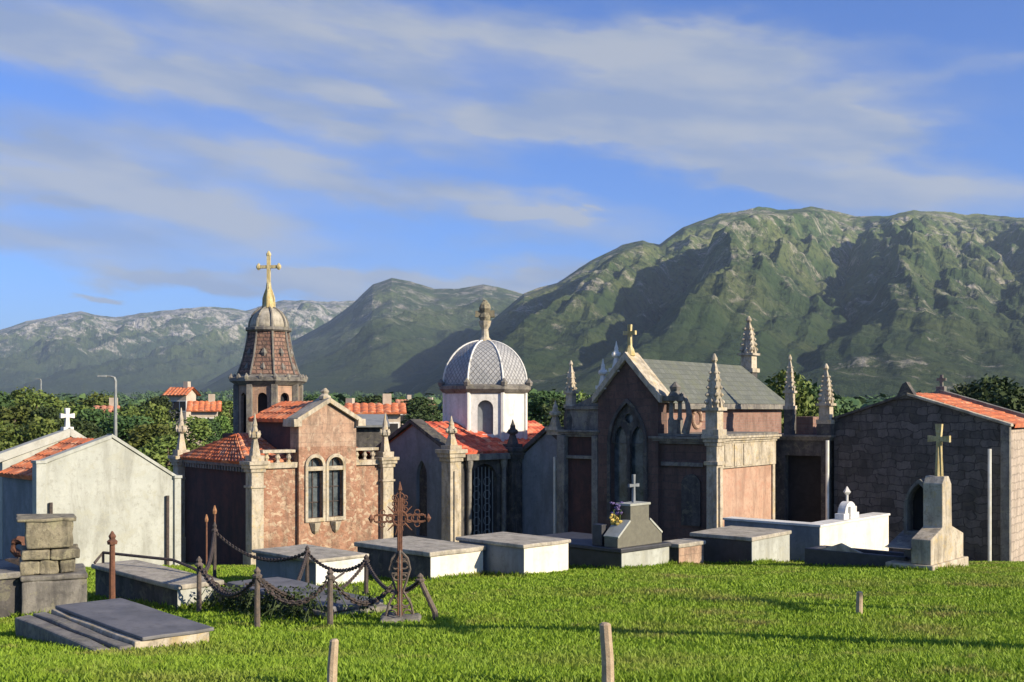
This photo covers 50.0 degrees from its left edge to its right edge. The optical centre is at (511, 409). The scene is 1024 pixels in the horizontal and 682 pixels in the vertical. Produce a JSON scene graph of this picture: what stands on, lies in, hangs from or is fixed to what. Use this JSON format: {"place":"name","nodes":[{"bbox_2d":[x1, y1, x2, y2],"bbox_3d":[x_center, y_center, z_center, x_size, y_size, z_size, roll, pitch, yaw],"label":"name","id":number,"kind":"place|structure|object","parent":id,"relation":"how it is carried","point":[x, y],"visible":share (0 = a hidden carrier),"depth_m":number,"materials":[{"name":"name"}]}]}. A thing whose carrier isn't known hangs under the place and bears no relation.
{"place":"outdoors","nodes":[
{"label":"outdoors","id":0,"kind":"place"},
{"bbox_2d":[0,300,354,393],"bbox_3d":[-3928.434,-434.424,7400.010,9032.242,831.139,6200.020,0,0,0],"label":"range","id":1,"kind":"structure","parent":0,"point":[198,348],"depth_m":6420.78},
{"bbox_2d":[201,278,522,396],"bbox_3d":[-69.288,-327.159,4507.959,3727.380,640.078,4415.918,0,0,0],"label":"wooded mountain","id":2,"kind":"structure","parent":0,"point":[394,335],"depth_m":3778.61,"materials":[{"name":"plant"}]},
{"bbox_2d":[2,392,1021,681],"bbox_3d":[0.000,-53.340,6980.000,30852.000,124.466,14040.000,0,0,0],"label":"ground","id":3,"kind":"structure","parent":0,"point":[424,614],"depth_m":30.21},
{"bbox_2d":[0,419,12,439],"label":"broadleaf tree","id":4,"kind":"object","parent":3,"relation":"on","point":[1,423],"visible":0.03,"depth_m":55.01,"materials":[{"name":"green plant"}]},
{"bbox_2d":[0,391,17,412],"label":"broadleaf tree","id":5,"kind":"object","parent":3,"relation":"on","point":[5,401],"visible":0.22,"depth_m":69.85,"materials":[{"name":"green plant"}]},
{"bbox_2d":[0,559,25,618],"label":"box tomb","id":6,"kind":"object","parent":3,"relation":"on","point":[10,589],"visible":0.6,"depth_m":13.69,"materials":[{"name":"stone"}]},
{"bbox_2d":[5,536,24,564],"bbox_3d":[-6.949,1.994,15.484,0.320,0.411,0.200,0,0,0],"label":"grave ornament","id":7,"kind":"object","parent":6,"relation":"on","point":[14,548],"visible":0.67,"depth_m":15.45,"materials":[{"name":"metal"}]},
{"bbox_2d":[0,414,56,450],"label":"broadleaf tree","id":8,"kind":"object","parent":3,"relation":"on","point":[10,441],"visible":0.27,"depth_m":51.73,"materials":[{"name":"green plant"}]},
{"bbox_2d":[0,405,57,440],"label":"broadleaf tree","id":9,"kind":"object","parent":3,"relation":"on","point":[17,414],"visible":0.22,"depth_m":64.11,"materials":[{"name":"green plant"}]},
{"bbox_2d":[8,385,72,410],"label":"broadleaf tree","id":10,"kind":"object","parent":3,"relation":"on","point":[34,402],"visible":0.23,"depth_m":93.62,"materials":[{"name":"green plant"}]},
{"bbox_2d":[16,513,87,614],"bbox_3d":[-5.967,2.197,14.236,0.844,1.666,1.002,0,0,-24],"label":"block monument","id":11,"kind":"object","parent":3,"relation":"on","point":[52,571],"visible":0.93,"depth_m":13.84,"materials":[{"name":"grey stone"}]},
{"bbox_2d":[16,404,88,441],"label":"broadleaf tree","id":12,"kind":"object","parent":3,"relation":"on","point":[49,412],"visible":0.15,"depth_m":59.49,"materials":[{"name":"green plant"}]},
{"bbox_2d":[50,404,104,422],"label":"broadleaf tree","id":13,"kind":"object","parent":3,"relation":"on","point":[77,409],"visible":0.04,"depth_m":81.52,"materials":[{"name":"green plant"}]},
{"bbox_2d":[59,419,104,438],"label":"broadleaf tree","id":14,"kind":"object","parent":3,"relation":"on","point":[85,428],"visible":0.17,"depth_m":49.80,"materials":[{"name":"green plant"}]},
{"bbox_2d":[59,407,119,436],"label":"broadleaf tree","id":15,"kind":"object","parent":3,"relation":"on","point":[97,416],"visible":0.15,"depth_m":61.44,"materials":[{"name":"green plant"}]},
{"bbox_2d":[0,408,181,566],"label":"burial vault","id":16,"kind":"object","parent":3,"relation":"on","point":[103,487],"visible":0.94,"depth_m":26.32,"materials":[{"name":"paint"}]},
{"bbox_2d":[69,392,119,409],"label":"broadleaf tree","id":17,"kind":"object","parent":3,"relation":"on","point":[99,401],"visible":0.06,"depth_m":98.85,"materials":[{"name":"green plant"}]},
{"bbox_2d":[92,398,120,416],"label":"village house","id":18,"kind":"structure","parent":3,"relation":"on","point":[110,406],"depth_m":90.23,"materials":[{"name":"ceramic"}]},
{"bbox_2d":[97,375,116,436],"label":"street lamp","id":19,"kind":"object","parent":3,"relation":"on","point":[115,406],"visible":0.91,"depth_m":51.94,"materials":[{"name":"metal"}]},
{"bbox_2d":[107,531,117,598],"bbox_3d":[-5.568,2.327,15.290,0.141,1.268,0.141,0,0,22],"label":"iron post","id":20,"kind":"object","parent":3,"relation":"on","point":[112,541],"visible":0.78,"depth_m":15.26,"materials":[{"name":"metal"}]},
{"bbox_2d":[15,598,213,651],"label":"ledger slab","id":21,"kind":"structure","parent":3,"relation":"on","point":[113,623],"depth_m":10.65,"materials":[{"name":"stone"}]},
{"bbox_2d":[95,414,156,442],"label":"broadleaf tree","id":22,"kind":"object","parent":3,"relation":"on","point":[126,422],"visible":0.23,"depth_m":59.22,"materials":[{"name":"green plant"}]},
{"bbox_2d":[117,405,150,420],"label":"broadleaf tree","id":23,"kind":"object","parent":3,"relation":"on","point":[130,408],"visible":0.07,"depth_m":87.34,"materials":[{"name":"green plant"}]},
{"bbox_2d":[119,401,175,428],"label":"broadleaf tree","id":24,"kind":"object","parent":3,"relation":"on","point":[160,417],"visible":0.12,"depth_m":65.86,"materials":[{"name":"green plant"}]},
{"bbox_2d":[127,394,182,425],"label":"broadleaf tree","id":25,"kind":"object","parent":3,"relation":"on","point":[165,402],"visible":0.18,"depth_m":104.63,"materials":[{"name":"green plant"}]},
{"bbox_2d":[91,559,223,608],"bbox_3d":[-5.152,2.767,15.809,0.728,0.875,2.805,0,0,-43],"label":"box tomb","id":26,"kind":"object","parent":3,"relation":"on","point":[140,580],"visible":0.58,"depth_m":15.45,"materials":[{"name":"stone"}]},
{"bbox_2d":[93,551,226,585],"bbox_3d":[-5.031,2.480,15.920,2.827,0.653,0.264,0,0,31],"label":"iron rail","id":27,"kind":"object","parent":26,"relation":"on","point":[103,553],"visible":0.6,"depth_m":16.22,"materials":[{"name":"metal"}]},
{"bbox_2d":[124,422,199,465],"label":"broadleaf tree","id":28,"kind":"object","parent":3,"relation":"on","point":[139,436],"visible":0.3,"depth_m":57.33,"materials":[{"name":"green plant"}]},
{"bbox_2d":[135,434,190,471],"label":"broadleaf tree","id":29,"kind":"object","parent":3,"relation":"on","point":[167,444],"visible":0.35,"depth_m":49.66,"materials":[{"name":"green plant"}]},
{"bbox_2d":[162,381,200,439],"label":"village house","id":30,"kind":"structure","parent":3,"relation":"on","point":[179,397],"depth_m":130.02,"materials":[{"name":"ceramic"}]},
{"bbox_2d":[173,401,179,411],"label":"window","id":31,"kind":"structure","parent":30,"relation":"in","point":[176,404],"depth_m":129.95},
{"bbox_2d":[180,401,186,411],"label":"window","id":32,"kind":"structure","parent":30,"relation":"in","point":[183,404],"depth_m":129.60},
{"bbox_2d":[159,414,214,449],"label":"broadleaf tree","id":33,"kind":"object","parent":3,"relation":"on","point":[193,425],"visible":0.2,"depth_m":71.47,"materials":[{"name":"green plant"}]},
{"bbox_2d":[195,556,203,612],"bbox_3d":[-4.093,2.400,14.357,0.110,0.958,0.110,0,0,22],"label":"chain post","id":34,"kind":"object","parent":3,"relation":"on","point":[199,589],"visible":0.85,"depth_m":14.33,"materials":[{"name":"metal"}]},
{"bbox_2d":[202,568,246,602],"bbox_3d":[-3.612,2.282,14.322,0.993,0.521,0.072,0,0,4],"label":"fence chain","id":35,"kind":"object","parent":34,"relation":"hanging from","point":[216,583],"visible":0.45,"depth_m":14.33,"materials":[{"name":"metal"}]},
{"bbox_2d":[198,565,254,597],"bbox_3d":[-3.504,2.098,13.458,0.071,0.428,2.197,0,0,-33],"label":"fence chain","id":36,"kind":"object","parent":34,"relation":"hanging from","point":[227,594],"visible":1,"depth_m":13.43,"materials":[{"name":"metal"}]},
{"bbox_2d":[186,394,221,444],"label":"village house","id":37,"kind":"structure","parent":3,"relation":"on","point":[211,407],"depth_m":105.05,"materials":[{"name":"tile"}]},
{"bbox_2d":[189,418,221,448],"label":"broadleaf tree","id":38,"kind":"object","parent":3,"relation":"on","point":[214,436],"visible":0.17,"depth_m":79.48,"materials":[{"name":"green plant"}]},
{"bbox_2d":[204,514,207,572],"bbox_3d":[-6.158,2.841,22.124,0.082,1.455,0.071,0,0,0],"label":"iron rod","id":39,"kind":"object","parent":3,"relation":"on","point":[206,538],"visible":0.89,"depth_m":22.11,"materials":[{"name":"metal"}]},
{"bbox_2d":[211,522,217,577],"bbox_3d":[-5.473,2.732,20.204,0.110,1.329,0.110,0,0,-22],"label":"chain post","id":40,"kind":"object","parent":3,"relation":"on","point":[214,553],"visible":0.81,"depth_m":20.18,"materials":[{"name":"metal"}]},
{"bbox_2d":[202,531,215,570],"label":"fence chain","id":41,"kind":"object","parent":40,"relation":"hanging from","point":[209,561],"visible":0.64,"depth_m":18.64,"materials":[{"name":"metal"}]},
{"bbox_2d":[216,531,304,561],"bbox_3d":[-4.442,2.437,19.248,2.858,0.426,0.072,0,0,43],"label":"fence chain","id":42,"kind":"object","parent":40,"relation":"hanging from","point":[257,557],"visible":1,"depth_m":19.22,"materials":[{"name":"metal"}]},
{"bbox_2d":[212,505,216,522],"bbox_3d":[-5.993,2.750,22.122,0.095,1.636,0.082,0,0,0],"label":"iron rod","id":43,"kind":"object","parent":3,"relation":"on","point":[214,510],"visible":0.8,"depth_m":22.11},
{"bbox_2d":[206,415,232,439],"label":"broadleaf tree","id":44,"kind":"object","parent":3,"relation":"on","point":[223,421],"visible":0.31,"depth_m":99.94,"materials":[{"name":"green plant"}]},
{"bbox_2d":[218,401,232,430],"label":"broadleaf tree","id":45,"kind":"object","parent":3,"relation":"on","point":[227,408],"visible":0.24,"depth_m":139.56,"materials":[{"name":"green plant"}]},
{"bbox_2d":[252,567,261,627],"bbox_3d":[-2.914,2.256,12.558,0.110,0.912,0.110,0,0,22],"label":"chain post","id":46,"kind":"object","parent":3,"relation":"on","point":[256,574],"visible":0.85,"depth_m":12.53,"materials":[{"name":"metal"}]},
{"bbox_2d":[257,578,327,605],"bbox_3d":[-2.489,2.070,12.532,0.879,0.352,0.072,0,0,3],"label":"fence chain","id":47,"kind":"object","parent":46,"relation":"hanging from","point":[285,601],"visible":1,"depth_m":12.52,"materials":[{"name":"metal"}]},
{"bbox_2d":[261,561,365,599],"bbox_3d":[-2.566,2.241,14.631,0.070,0.694,4.251,0,0,10],"label":"fence chain","id":48,"kind":"object","parent":46,"relation":"hanging from","point":[285,594],"visible":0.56,"depth_m":13.50,"materials":[{"name":"metal"}]},
{"bbox_2d":[228,251,307,432],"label":"chapel tower","id":49,"kind":"structure","parent":3,"relation":"on","point":[268,375],"depth_m":35.41,"materials":[{"name":"red stone"}]},
{"bbox_2d":[167,388,399,564],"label":"red chapel","id":50,"kind":"structure","parent":3,"relation":"on","point":[285,473],"depth_m":29.35,"materials":[{"name":"stone"}]},
{"bbox_2d":[305,454,325,533],"bbox_3d":[-5.210,2.233,28.986,0.603,2.108,0.347,0,0,-40],"label":"window","id":51,"kind":"structure","parent":50,"relation":"in","point":[312,468],"depth_m":29.06,"materials":[{"name":"stone"}]},
{"bbox_2d":[326,453,345,531],"bbox_3d":[-4.733,2.233,29.386,0.603,2.108,0.347,0,0,-40],"label":"window","id":52,"kind":"structure","parent":50,"relation":"in","point":[333,467],"depth_m":29.47,"materials":[{"name":"stone"}]},
{"bbox_2d":[189,580,378,623],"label":"brambles","id":53,"kind":"object","parent":3,"relation":"on","point":[264,606],"visible":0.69,"depth_m":13.59,"materials":[{"name":"green plant"}]},
{"bbox_2d":[216,577,389,619],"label":"ledger slab","id":54,"kind":"structure","parent":3,"relation":"on","point":[338,607],"depth_m":13.91,"materials":[{"name":"grey stone"}]},
{"bbox_2d":[304,545,310,582],"bbox_3d":[-3.413,2.747,18.294,0.110,0.967,0.110,0,0,-22],"label":"chain post","id":55,"kind":"object","parent":3,"relation":"on","point":[307,548],"visible":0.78,"depth_m":18.27,"materials":[{"name":"metal"}]},
{"bbox_2d":[296,552,308,581],"bbox_3d":[-3.237,2.511,16.603,0.071,0.299,3.449,0,0,-6],"label":"brace","id":56,"kind":"object","parent":55,"relation":"hanging from","point":[302,568],"visible":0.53,"depth_m":17.42,"materials":[{"name":"metal"}]},
{"bbox_2d":[308,552,362,572],"bbox_3d":[-2.816,2.441,17.497,0.071,0.320,2.039,0,0,-37],"label":"fence chain","id":57,"kind":"object","parent":55,"relation":"hanging from","point":[349,569],"visible":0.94,"depth_m":17.44,"materials":[{"name":"metal"}]},
{"bbox_2d":[252,544,368,584],"bbox_3d":[-3.557,3.010,19.296,1.143,1.036,1.941,0,0,-45],"label":"box tomb","id":58,"kind":"object","parent":3,"relation":"on","point":[330,558],"visible":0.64,"depth_m":18.87,"materials":[{"name":"stone"}]},
{"bbox_2d":[303,393,343,403],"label":"broadleaf tree","id":59,"kind":"object","parent":3,"relation":"on","point":[314,397],"visible":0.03,"depth_m":139.48,"materials":[{"name":"green plant"}]},
{"bbox_2d":[325,568,334,625],"bbox_3d":[-2.072,2.248,12.507,0.110,0.870,0.110,0,0,22],"label":"chain post","id":60,"kind":"object","parent":3,"relation":"on","point":[329,576],"visible":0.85,"depth_m":12.48,"materials":[{"name":"metal"}]},
{"bbox_2d":[332,579,393,605],"bbox_3d":[-1.748,2.104,12.841,0.070,0.406,0.961,0,0,44],"label":"fence chain","id":61,"kind":"object","parent":60,"relation":"hanging from","point":[353,600],"visible":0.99,"depth_m":12.82,"materials":[{"name":"metal"}]},
{"bbox_2d":[327,638,337,681],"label":"wooden stake","id":62,"kind":"object","parent":3,"relation":"on","point":[332,660],"visible":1,"depth_m":6.19,"materials":[{"name":"brown wood"}]},
{"bbox_2d":[344,398,354,406],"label":"village house","id":63,"kind":"structure","parent":3,"relation":"on","point":[350,400],"depth_m":95.49,"materials":[{"name":"paint"}]},
{"bbox_2d":[362,554,369,593],"bbox_3d":[-2.219,2.636,16.701,0.110,0.861,0.110,0,0,-22],"label":"chain post","id":64,"kind":"object","parent":3,"relation":"on","point":[366,557],"visible":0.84,"depth_m":16.67,"materials":[{"name":"metal"}]},
{"bbox_2d":[365,560,418,594],"bbox_3d":[-1.643,2.221,14.724,0.071,0.527,4.171,0,0,-16],"label":"fence chain","id":65,"kind":"object","parent":64,"relation":"hanging from","point":[384,586],"visible":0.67,"depth_m":15.21,"materials":[{"name":"metal"}]},
{"bbox_2d":[356,414,389,454],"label":"vault","id":66,"kind":"structure","parent":3,"relation":"on","point":[368,435],"depth_m":42.03,"materials":[{"name":"stone"}]},
{"bbox_2d":[345,394,406,434],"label":"village house","id":67,"kind":"structure","parent":3,"relation":"on","point":[393,411],"depth_m":75.17,"materials":[{"name":"tile"}]},
{"bbox_2d":[388,422,399,434],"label":"window","id":68,"kind":"structure","parent":67,"relation":"in","point":[394,426],"depth_m":75.12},
{"bbox_2d":[355,395,400,420],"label":"broadleaf tree","id":69,"kind":"object","parent":3,"relation":"on","point":[374,399],"visible":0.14,"depth_m":149.07,"materials":[{"name":"green plant"}]},
{"bbox_2d":[368,481,430,623],"bbox_3d":[-1.302,1.761,12.737,0.730,1.848,0.439,0,0,-8],"label":"iron cross","id":70,"kind":"object","parent":3,"relation":"on","point":[398,614],"visible":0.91,"depth_m":12.73,"materials":[{"name":"brown metal"}]},
{"bbox_2d":[395,395,410,424],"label":"village house","id":71,"kind":"structure","parent":3,"relation":"on","point":[397,401],"depth_m":160.09,"materials":[{"name":"ceramic"}]},
{"bbox_2d":[354,536,485,578],"bbox_3d":[-1.754,3.051,20.669,1.386,1.057,2.234,0,0,-45],"label":"box tomb","id":72,"kind":"object","parent":3,"relation":"on","point":[430,558],"visible":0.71,"depth_m":20.13,"materials":[{"name":"stone"}]},
{"bbox_2d":[400,396,442,426],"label":"broadleaf tree","id":73,"kind":"object","parent":3,"relation":"on","point":[418,408],"visible":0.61,"depth_m":108.84,"materials":[{"name":"green plant"}]},
{"bbox_2d":[415,573,437,620],"bbox_3d":[-0.979,2.278,12.745,0.295,0.757,0.119,0,0,0],"label":"chain post","id":74,"kind":"object","parent":3,"relation":"on","point":[420,579],"visible":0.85,"depth_m":12.72,"materials":[{"name":"metal"}]},
{"bbox_2d":[374,300,543,541],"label":"domed chapel","id":75,"kind":"structure","parent":3,"relation":"on","point":[457,471],"depth_m":32.38,"materials":[{"name":"paint"}]},
{"bbox_2d":[472,464,492,534],"bbox_3d":[-0.916,2.991,31.977,1.000,2.829,0.133,0,0,-43],"label":"door","id":76,"kind":"structure","parent":75,"relation":"in","point":[482,477],"depth_m":32.02,"materials":[{"name":"metal"}]},
{"bbox_2d":[3,388,1007,424],"bbox_3d":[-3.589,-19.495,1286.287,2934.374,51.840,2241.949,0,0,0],"label":"woodland","id":77,"kind":"object","parent":3,"relation":"on","point":[860,402],"visible":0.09,"depth_m":273.16,"materials":[{"name":"plant"}]},
{"bbox_2d":[0,557,1023,681],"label":"grass","id":78,"kind":"structure","parent":3,"relation":"on","point":[641,609],"depth_m":10.63,"materials":[{"name":"plant"}]},
{"bbox_2d":[455,532,570,574],"bbox_3d":[0.013,2.984,20.794,1.838,1.108,1.292,0,0,45],"label":"box tomb","id":79,"kind":"object","parent":3,"relation":"on","point":[506,552],"visible":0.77,"depth_m":20.24,"materials":[{"name":"stone"}]},
{"bbox_2d":[522,425,556,535],"bbox_3d":[1.922,2.663,32.716,2.770,4.402,2.705,0,0,-45],"label":"burial vault","id":80,"kind":"object","parent":3,"relation":"on","point":[539,488],"visible":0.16,"depth_m":32.09,"materials":[{"name":"stone"}]},
{"bbox_2d":[527,389,565,424],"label":"broadleaf tree","id":81,"kind":"object","parent":3,"relation":"on","point":[534,405],"visible":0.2,"depth_m":74.24,"materials":[{"name":"green plant"}]},
{"bbox_2d":[533,394,592,426],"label":"broadleaf tree","id":82,"kind":"object","parent":3,"relation":"on","point":[548,409],"visible":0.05,"depth_m":54.90,"materials":[{"name":"green plant"}]},
{"bbox_2d":[559,390,589,408],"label":"broadleaf tree","id":83,"kind":"object","parent":3,"relation":"on","point":[581,394],"visible":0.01,"depth_m":70.39,"materials":[{"name":"green plant"}]},
{"bbox_2d":[539,532,671,568],"bbox_3d":[1.710,3.150,22.583,1.609,0.945,2.711,0,0,-45],"label":"box tomb","id":84,"kind":"object","parent":3,"relation":"on","point":[582,549],"visible":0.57,"depth_m":21.72,"materials":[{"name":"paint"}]},
{"bbox_2d":[608,514,621,524],"bbox_3d":[2.055,2.362,21.585,0.268,0.640,0.338,0,0,18],"label":"flower bunch","id":85,"kind":"object","parent":84,"relation":"on","point":[610,517],"visible":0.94,"depth_m":21.52,"materials":[{"name":"yellow plant"}]},
{"bbox_2d":[610,501,622,524],"bbox_3d":[2.068,2.247,21.576,0.271,0.869,0.340,0,0,0],"label":"flower bunch","id":86,"kind":"object","parent":84,"relation":"on","point":[618,512],"visible":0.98,"depth_m":21.54,"materials":[{"name":"purple plant"}]},
{"bbox_2d":[592,474,662,547],"bbox_3d":[2.305,1.986,21.911,1.420,1.391,0.690,0,0,-45],"label":"headstone","id":87,"kind":"object","parent":84,"relation":"on","point":[637,525],"visible":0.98,"depth_m":21.58,"materials":[{"name":"grey stone"}]},
{"bbox_2d":[599,622,613,681],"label":"wooden stake","id":88,"kind":"object","parent":3,"relation":"on","point":[606,652],"visible":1,"depth_m":6.11,"materials":[{"name":"brown wood"}]},
{"bbox_2d":[545,316,784,540],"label":"gothic chapel","id":89,"kind":"structure","parent":3,"relation":"on","point":[691,446],"depth_m":29.70,"materials":[{"name":"stone"}]},
{"bbox_2d":[607,398,647,519],"bbox_3d":[3.150,1.357,29.527,1.250,3.306,0.270,0,0,38],"label":"lancet window","id":90,"kind":"structure","parent":89,"relation":"in","point":[629,434],"depth_m":29.55,"materials":[{"name":"glass"}]},
{"bbox_2d":[681,474,700,525],"bbox_3d":[4.631,2.341,28.401,0.550,1.337,0.040,0,0,38],"label":"blind window","id":91,"kind":"structure","parent":89,"relation":"in","point":[690,485],"depth_m":28.37,"materials":[{"name":"stone"}]},
{"bbox_2d":[668,538,705,563],"bbox_3d":[3.626,3.307,23.445,0.986,1.002,0.576,0,0,-45],"label":"box tomb","id":92,"kind":"object","parent":3,"relation":"on","point":[685,550],"visible":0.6,"depth_m":23.21,"materials":[{"name":"stone"}]},
{"bbox_2d":[689,526,791,563],"bbox_3d":[5.116,3.285,24.530,1.546,1.130,1.894,0,0,40],"label":"box tomb","id":93,"kind":"object","parent":3,"relation":"on","point":[735,544],"visible":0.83,"depth_m":23.95,"materials":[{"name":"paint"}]},
{"bbox_2d":[764,367,818,432],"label":"broadleaf tree","id":94,"kind":"object","parent":3,"relation":"on","point":[804,401],"visible":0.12,"depth_m":46.80,"materials":[{"name":"green plant"}]},
{"bbox_2d":[775,355,835,521],"bbox_3d":[8.633,1.614,31.948,2.230,6.363,2.890,0,0,36],"label":"flat vault","id":95,"kind":"object","parent":3,"relation":"on","point":[804,478],"visible":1,"depth_m":31.11,"materials":[{"name":"stone"}]},
{"bbox_2d":[788,455,820,521],"bbox_3d":[8.360,2.873,31.139,1.076,3.244,0.040,0,0,36],"label":"door","id":96,"kind":"structure","parent":95,"relation":"in","point":[804,472],"depth_m":31.15,"materials":[{"name":"metal"}]},
{"bbox_2d":[723,512,889,561],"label":"plot wall","id":97,"kind":"structure","parent":3,"relation":"on","point":[867,531],"depth_m":26.20,"materials":[{"name":"white paint"}]},
{"bbox_2d":[835,486,858,519],"bbox_3d":[8.172,2.263,26.713,0.280,0.778,0.840,0,0,42],"label":"headstone","id":98,"kind":"object","parent":97,"relation":"on","point":[847,509],"visible":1,"depth_m":26.56,"materials":[{"name":"stone"}]},
{"bbox_2d":[781,378,855,431],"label":"broadleaf tree","id":99,"kind":"object","parent":3,"relation":"on","point":[815,391],"visible":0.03,"depth_m":51.32,"materials":[{"name":"green plant"}]},
{"bbox_2d":[805,543,909,566],"bbox_3d":[7.112,3.112,22.266,2.116,0.820,0.870,0,0,42],"label":"kerbed grave","id":100,"kind":"object","parent":3,"relation":"on","point":[841,554],"visible":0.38,"depth_m":22.14,"materials":[{"name":"grey stone"}]},
{"bbox_2d":[856,591,862,613],"bbox_3d":[3.960,2.341,12.520,0.083,0.535,0.080,0,0,0],"label":"wooden stake","id":101,"kind":"object","parent":3,"relation":"on","point":[859,594],"visible":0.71,"depth_m":12.49,"materials":[{"name":"brown wood"}]},
{"bbox_2d":[885,424,968,570],"bbox_3d":[8.125,1.868,21.467,0.927,3.170,1.936,0,0,42],"label":"grave monument","id":102,"kind":"object","parent":3,"relation":"on","point":[930,536],"visible":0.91,"depth_m":21.18,"materials":[{"name":"stone"}]},
{"bbox_2d":[832,375,1023,561],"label":"stone vault","id":103,"kind":"object","parent":3,"relation":"on","point":[884,455],"visible":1,"depth_m":29.23,"materials":[{"name":"stone"}]},
{"bbox_2d":[950,382,977,398],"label":"broadleaf tree","id":104,"kind":"object","parent":3,"relation":"on","point":[960,389],"visible":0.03,"depth_m":59.74,"materials":[{"name":"green plant"}]},
{"bbox_2d":[965,373,1023,409],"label":"broadleaf tree","id":105,"kind":"object","parent":3,"relation":"on","point":[990,382],"visible":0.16,"depth_m":49.55,"materials":[{"name":"green plant"}]},
{"bbox_2d":[982,387,1023,412],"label":"broadleaf tree","id":106,"kind":"object","parent":3,"relation":"on","point":[1018,404],"visible":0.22,"depth_m":45.77,"materials":[{"name":"green plant"}]},
{"bbox_2d":[0,0,1023,329],"label":"sky","id":107,"kind":"structure","parent":0,"point":[154,154],"materials":[{"name":"blue"}]},
{"bbox_2d":[406,206,1023,399],"bbox_3d":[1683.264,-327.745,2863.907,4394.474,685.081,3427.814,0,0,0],"label":"mountain massif","id":108,"kind":"structure","parent":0,"point":[871,306],"depth_m":2054.40,"materials":[{"name":"plant"}]}
]}

